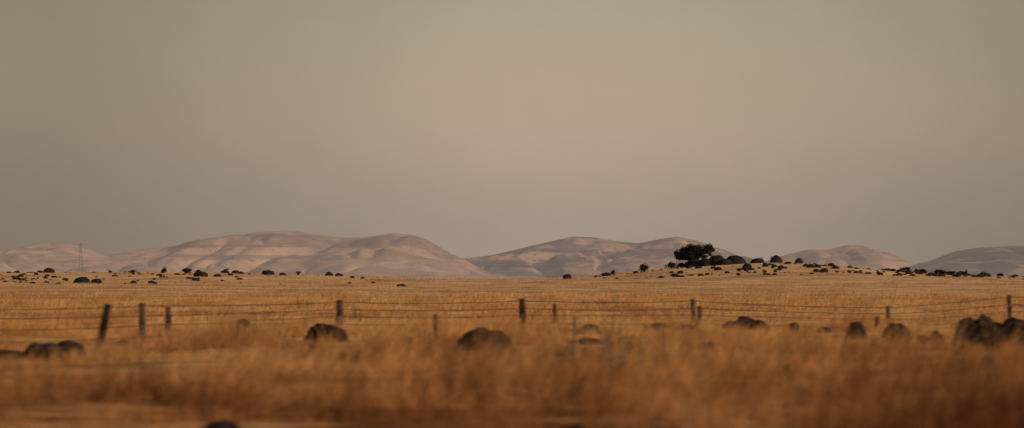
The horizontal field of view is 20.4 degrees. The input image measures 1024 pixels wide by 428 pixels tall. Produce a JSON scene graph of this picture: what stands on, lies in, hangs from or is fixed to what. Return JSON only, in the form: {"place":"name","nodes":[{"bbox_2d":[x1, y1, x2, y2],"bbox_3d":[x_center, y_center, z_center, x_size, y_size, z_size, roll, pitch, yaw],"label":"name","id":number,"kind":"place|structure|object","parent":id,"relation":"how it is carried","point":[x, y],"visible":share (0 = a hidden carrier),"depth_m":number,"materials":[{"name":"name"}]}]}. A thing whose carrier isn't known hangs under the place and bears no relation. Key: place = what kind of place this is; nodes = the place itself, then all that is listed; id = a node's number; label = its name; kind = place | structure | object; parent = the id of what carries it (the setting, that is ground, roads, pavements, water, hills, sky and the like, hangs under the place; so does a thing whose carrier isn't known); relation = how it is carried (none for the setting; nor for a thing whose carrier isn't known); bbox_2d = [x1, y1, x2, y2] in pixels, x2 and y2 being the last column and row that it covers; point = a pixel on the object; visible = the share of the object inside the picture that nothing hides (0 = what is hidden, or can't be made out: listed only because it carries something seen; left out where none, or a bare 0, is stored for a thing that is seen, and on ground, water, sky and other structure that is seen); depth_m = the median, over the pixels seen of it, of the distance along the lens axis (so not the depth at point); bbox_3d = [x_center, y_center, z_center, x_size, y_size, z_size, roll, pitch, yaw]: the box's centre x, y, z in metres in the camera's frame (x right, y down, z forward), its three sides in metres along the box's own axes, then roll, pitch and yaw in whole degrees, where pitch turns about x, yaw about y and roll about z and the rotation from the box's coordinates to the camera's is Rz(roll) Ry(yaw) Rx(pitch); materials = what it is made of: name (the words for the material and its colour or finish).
{"place":"outdoors","nodes":[
{"label":"outdoors","id":0,"kind":"place"},
{"bbox_2d":[0,242,119,272],"bbox_3d":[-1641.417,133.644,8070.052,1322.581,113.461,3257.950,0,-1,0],"label":"hill","id":1,"kind":"structure","parent":0,"point":[55,256],"depth_m":7697.73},
{"bbox_2d":[77,244,83,272],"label":"transmission tower","id":2,"kind":"structure","parent":0,"point":[79,257],"depth_m":3799.95,"materials":[{"name":"metal"}]},
{"bbox_2d":[107,248,163,259],"bbox_3d":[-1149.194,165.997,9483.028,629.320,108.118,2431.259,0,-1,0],"label":"hill","id":3,"kind":"structure","parent":0,"point":[125,255],"depth_m":9110.19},
{"bbox_2d":[59,230,509,278],"bbox_3d":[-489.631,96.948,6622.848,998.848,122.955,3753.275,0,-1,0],"label":"hill","id":4,"kind":"structure","parent":0,"point":[400,255],"depth_m":6052.15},
{"bbox_2d":[0,258,1023,427],"bbox_3d":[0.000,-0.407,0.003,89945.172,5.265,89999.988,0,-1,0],"label":"ground","id":5,"kind":"structure","parent":0,"point":[28,408],"depth_m":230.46,"materials":[{"name":"plant"}]},
{"bbox_2d":[0,349,25,360],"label":"boulder","id":6,"kind":"object","parent":5,"relation":"on","point":[15,354],"visible":0.32,"depth_m":70.57,"materials":[{"name":"stone"}]},
{"bbox_2d":[23,342,58,359],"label":"boulder","id":7,"kind":"object","parent":5,"relation":"on","point":[33,346],"visible":0.33,"depth_m":71.26,"materials":[{"name":"stone"}]},
{"bbox_2d":[44,348,67,360],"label":"boulder","id":8,"kind":"object","parent":5,"relation":"on","point":[50,352],"visible":0.26,"depth_m":70.63,"materials":[{"name":"grey stone"}]},
{"bbox_2d":[55,340,86,357],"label":"boulder","id":9,"kind":"object","parent":5,"relation":"on","point":[64,344],"visible":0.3,"depth_m":72.83,"materials":[{"name":"stone"}]},
{"bbox_2d":[181,268,192,272],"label":"shrub","id":10,"kind":"object","parent":5,"relation":"on","point":[188,270],"visible":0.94,"depth_m":559.56,"materials":[{"name":"green plant"}]},
{"bbox_2d":[0,268,375,283],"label":"rocky outcrop","id":11,"kind":"object","parent":5,"relation":"on","point":[97,280],"visible":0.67,"depth_m":498.88,"materials":[{"name":"black stone"}]},
{"bbox_2d":[202,420,241,427],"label":"boulder","id":12,"kind":"object","parent":5,"relation":"on","point":[223,424],"visible":1,"depth_m":35.45,"materials":[{"name":"grey stone"}]},
{"bbox_2d":[237,318,250,328],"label":"boulder","id":13,"kind":"object","parent":5,"relation":"on","point":[247,325],"visible":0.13,"depth_m":110.90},
{"bbox_2d":[303,323,346,342],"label":"boulder","id":14,"kind":"object","parent":5,"relation":"on","point":[314,331],"visible":0.41,"depth_m":87.43,"materials":[{"name":"stone"}]},
{"bbox_2d":[458,327,512,351],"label":"boulder","id":15,"kind":"object","parent":5,"relation":"on","point":[482,331],"visible":0.29,"depth_m":78.93,"materials":[{"name":"stone"}]},
{"bbox_2d":[0,295,1023,350],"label":"wire fence","id":16,"kind":"object","parent":5,"relation":"on","point":[141,316],"visible":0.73,"depth_m":111.92,"materials":[{"name":"brown wood"}]},
{"bbox_2d":[561,424,586,427],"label":"boulder","id":17,"kind":"object","parent":5,"relation":"on","point":[574,425],"visible":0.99,"depth_m":35.70,"materials":[{"name":"brown stone"}]},
{"bbox_2d":[575,337,601,344],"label":"boulder","id":18,"kind":"object","parent":5,"relation":"on","point":[594,340],"visible":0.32,"depth_m":82.40,"materials":[{"name":"brown stone"}]},
{"bbox_2d":[577,324,600,334],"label":"boulder","id":19,"kind":"object","parent":5,"relation":"on","point":[585,327],"visible":0.24,"depth_m":100.36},
{"bbox_2d":[237,290,1004,384],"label":"tall weeds","id":20,"kind":"object","parent":5,"relation":"on","point":[609,343],"visible":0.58,"depth_m":62.31,"materials":[{"name":"brown plant"}]},
{"bbox_2d":[638,263,649,271],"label":"shrub","id":21,"kind":"object","parent":5,"relation":"on","point":[643,267],"visible":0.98,"depth_m":557.68,"materials":[{"name":"green plant"}]},
{"bbox_2d":[646,323,670,332],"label":"boulder","id":22,"kind":"object","parent":5,"relation":"on","point":[656,326],"visible":0.19,"depth_m":101.01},
{"bbox_2d":[663,261,675,268],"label":"shrub","id":23,"kind":"object","parent":5,"relation":"on","point":[671,264],"visible":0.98,"depth_m":557.57,"materials":[{"name":"green plant"}]},
{"bbox_2d":[675,324,696,331],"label":"boulder","id":24,"kind":"object","parent":5,"relation":"on","point":[687,326],"visible":0.09,"depth_m":101.02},
{"bbox_2d":[673,243,714,260],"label":"oak tree","id":25,"kind":"object","parent":5,"relation":"on","point":[689,252],"visible":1,"depth_m":559.35,"materials":[{"name":"green plant"}]},
{"bbox_2d":[697,342,725,351],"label":"boulder","id":26,"kind":"object","parent":5,"relation":"on","point":[710,345],"visible":0.12,"depth_m":76.85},
{"bbox_2d":[722,321,736,328],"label":"boulder","id":27,"kind":"object","parent":5,"relation":"on","point":[724,325],"visible":0.2,"depth_m":105.01,"materials":[{"name":"brown stone"}]},
{"bbox_2d":[734,316,753,330],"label":"boulder","id":28,"kind":"object","parent":5,"relation":"on","point":[748,321],"visible":0.38,"depth_m":108.19,"materials":[{"name":"stone"}]},
{"bbox_2d":[750,319,767,331],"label":"boulder","id":29,"kind":"object","parent":5,"relation":"on","point":[758,322],"visible":0.34,"depth_m":107.40,"materials":[{"name":"brown stone"}]},
{"bbox_2d":[563,255,1023,278],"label":"rocky outcrop","id":30,"kind":"object","parent":5,"relation":"on","point":[714,261],"visible":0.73,"depth_m":531.68,"materials":[{"name":"black stone"}]},
{"bbox_2d":[789,322,799,331],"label":"boulder","id":31,"kind":"object","parent":5,"relation":"on","point":[790,325],"visible":0.23,"depth_m":105.02,"materials":[{"name":"brown stone"}]},
{"bbox_2d":[817,327,830,332],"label":"boulder","id":32,"kind":"object","parent":5,"relation":"on","point":[825,329],"visible":0.29,"depth_m":101.17,"materials":[{"name":"brown stone"}]},
{"bbox_2d":[846,321,866,338],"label":"boulder","id":33,"kind":"object","parent":5,"relation":"on","point":[859,328],"visible":0.36,"depth_m":92.95,"materials":[{"name":"stone"}]},
{"bbox_2d":[882,323,910,342],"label":"boulder","id":34,"kind":"object","parent":5,"relation":"on","point":[901,329],"visible":0.26,"depth_m":88.17,"materials":[{"name":"brown stone"}]},
{"bbox_2d":[913,268,927,273],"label":"shrub","id":35,"kind":"object","parent":5,"relation":"on","point":[924,271],"visible":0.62,"depth_m":559.69,"materials":[{"name":"green plant"}]},
{"bbox_2d":[929,330,943,342],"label":"boulder","id":36,"kind":"object","parent":5,"relation":"on","point":[936,331],"visible":0.15,"depth_m":85.54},
{"bbox_2d":[932,269,944,273],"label":"shrub","id":37,"kind":"object","parent":5,"relation":"on","point":[938,271],"visible":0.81,"depth_m":559.14,"materials":[{"name":"green plant"}]},
{"bbox_2d":[953,334,969,348],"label":"boulder","id":38,"kind":"object","parent":5,"relation":"on","point":[962,340],"visible":0.09,"depth_m":79.56,"materials":[{"name":"brown stone"}]},
{"bbox_2d":[954,316,975,336],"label":"boulder","id":39,"kind":"object","parent":5,"relation":"on","point":[971,324],"visible":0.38,"depth_m":84.40,"materials":[{"name":"brown stone"}]},
{"bbox_2d":[964,333,985,349],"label":"boulder","id":40,"kind":"object","parent":5,"relation":"on","point":[975,336],"visible":0.36,"depth_m":78.65,"materials":[{"name":"brown stone"}]},
{"bbox_2d":[975,314,996,336],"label":"boulder","id":41,"kind":"object","parent":5,"relation":"on","point":[988,329],"visible":0.31,"depth_m":84.38,"materials":[{"name":"stone"}]},
{"bbox_2d":[982,332,1006,350],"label":"boulder","id":42,"kind":"object","parent":5,"relation":"on","point":[993,336],"visible":0.32,"depth_m":78.24,"materials":[{"name":"brown stone"}]},
{"bbox_2d":[996,322,1005,335],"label":"boulder","id":43,"kind":"object","parent":5,"relation":"on","point":[999,324],"visible":0.13,"depth_m":85.49,"materials":[{"name":"brown stone"}]},
{"bbox_2d":[1004,317,1021,334],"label":"boulder","id":44,"kind":"object","parent":5,"relation":"on","point":[1013,324],"visible":0.3,"depth_m":85.45,"materials":[{"name":"brown stone"}]},
{"bbox_2d":[1005,333,1023,347],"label":"boulder","id":45,"kind":"object","parent":5,"relation":"on","point":[1021,336],"visible":0.23,"depth_m":78.21,"materials":[{"name":"stone"}]},
{"bbox_2d":[0,0,1023,264],"label":"sky","id":46,"kind":"structure","parent":0,"point":[763,129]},
{"bbox_2d":[462,237,769,277],"bbox_3d":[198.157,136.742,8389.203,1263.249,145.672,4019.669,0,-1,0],"label":"hill","id":47,"kind":"structure","parent":0,"point":[577,256],"depth_m":7837.65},
{"bbox_2d":[768,245,913,269],"bbox_3d":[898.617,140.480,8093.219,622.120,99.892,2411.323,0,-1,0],"label":"hill","id":48,"kind":"structure","parent":0,"point":[860,257],"depth_m":7627.93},
{"bbox_2d":[901,246,1023,276],"bbox_3d":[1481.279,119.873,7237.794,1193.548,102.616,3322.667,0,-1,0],"label":"hill","id":49,"kind":"structure","parent":0,"point":[1005,260],"depth_m":6993.14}
]}

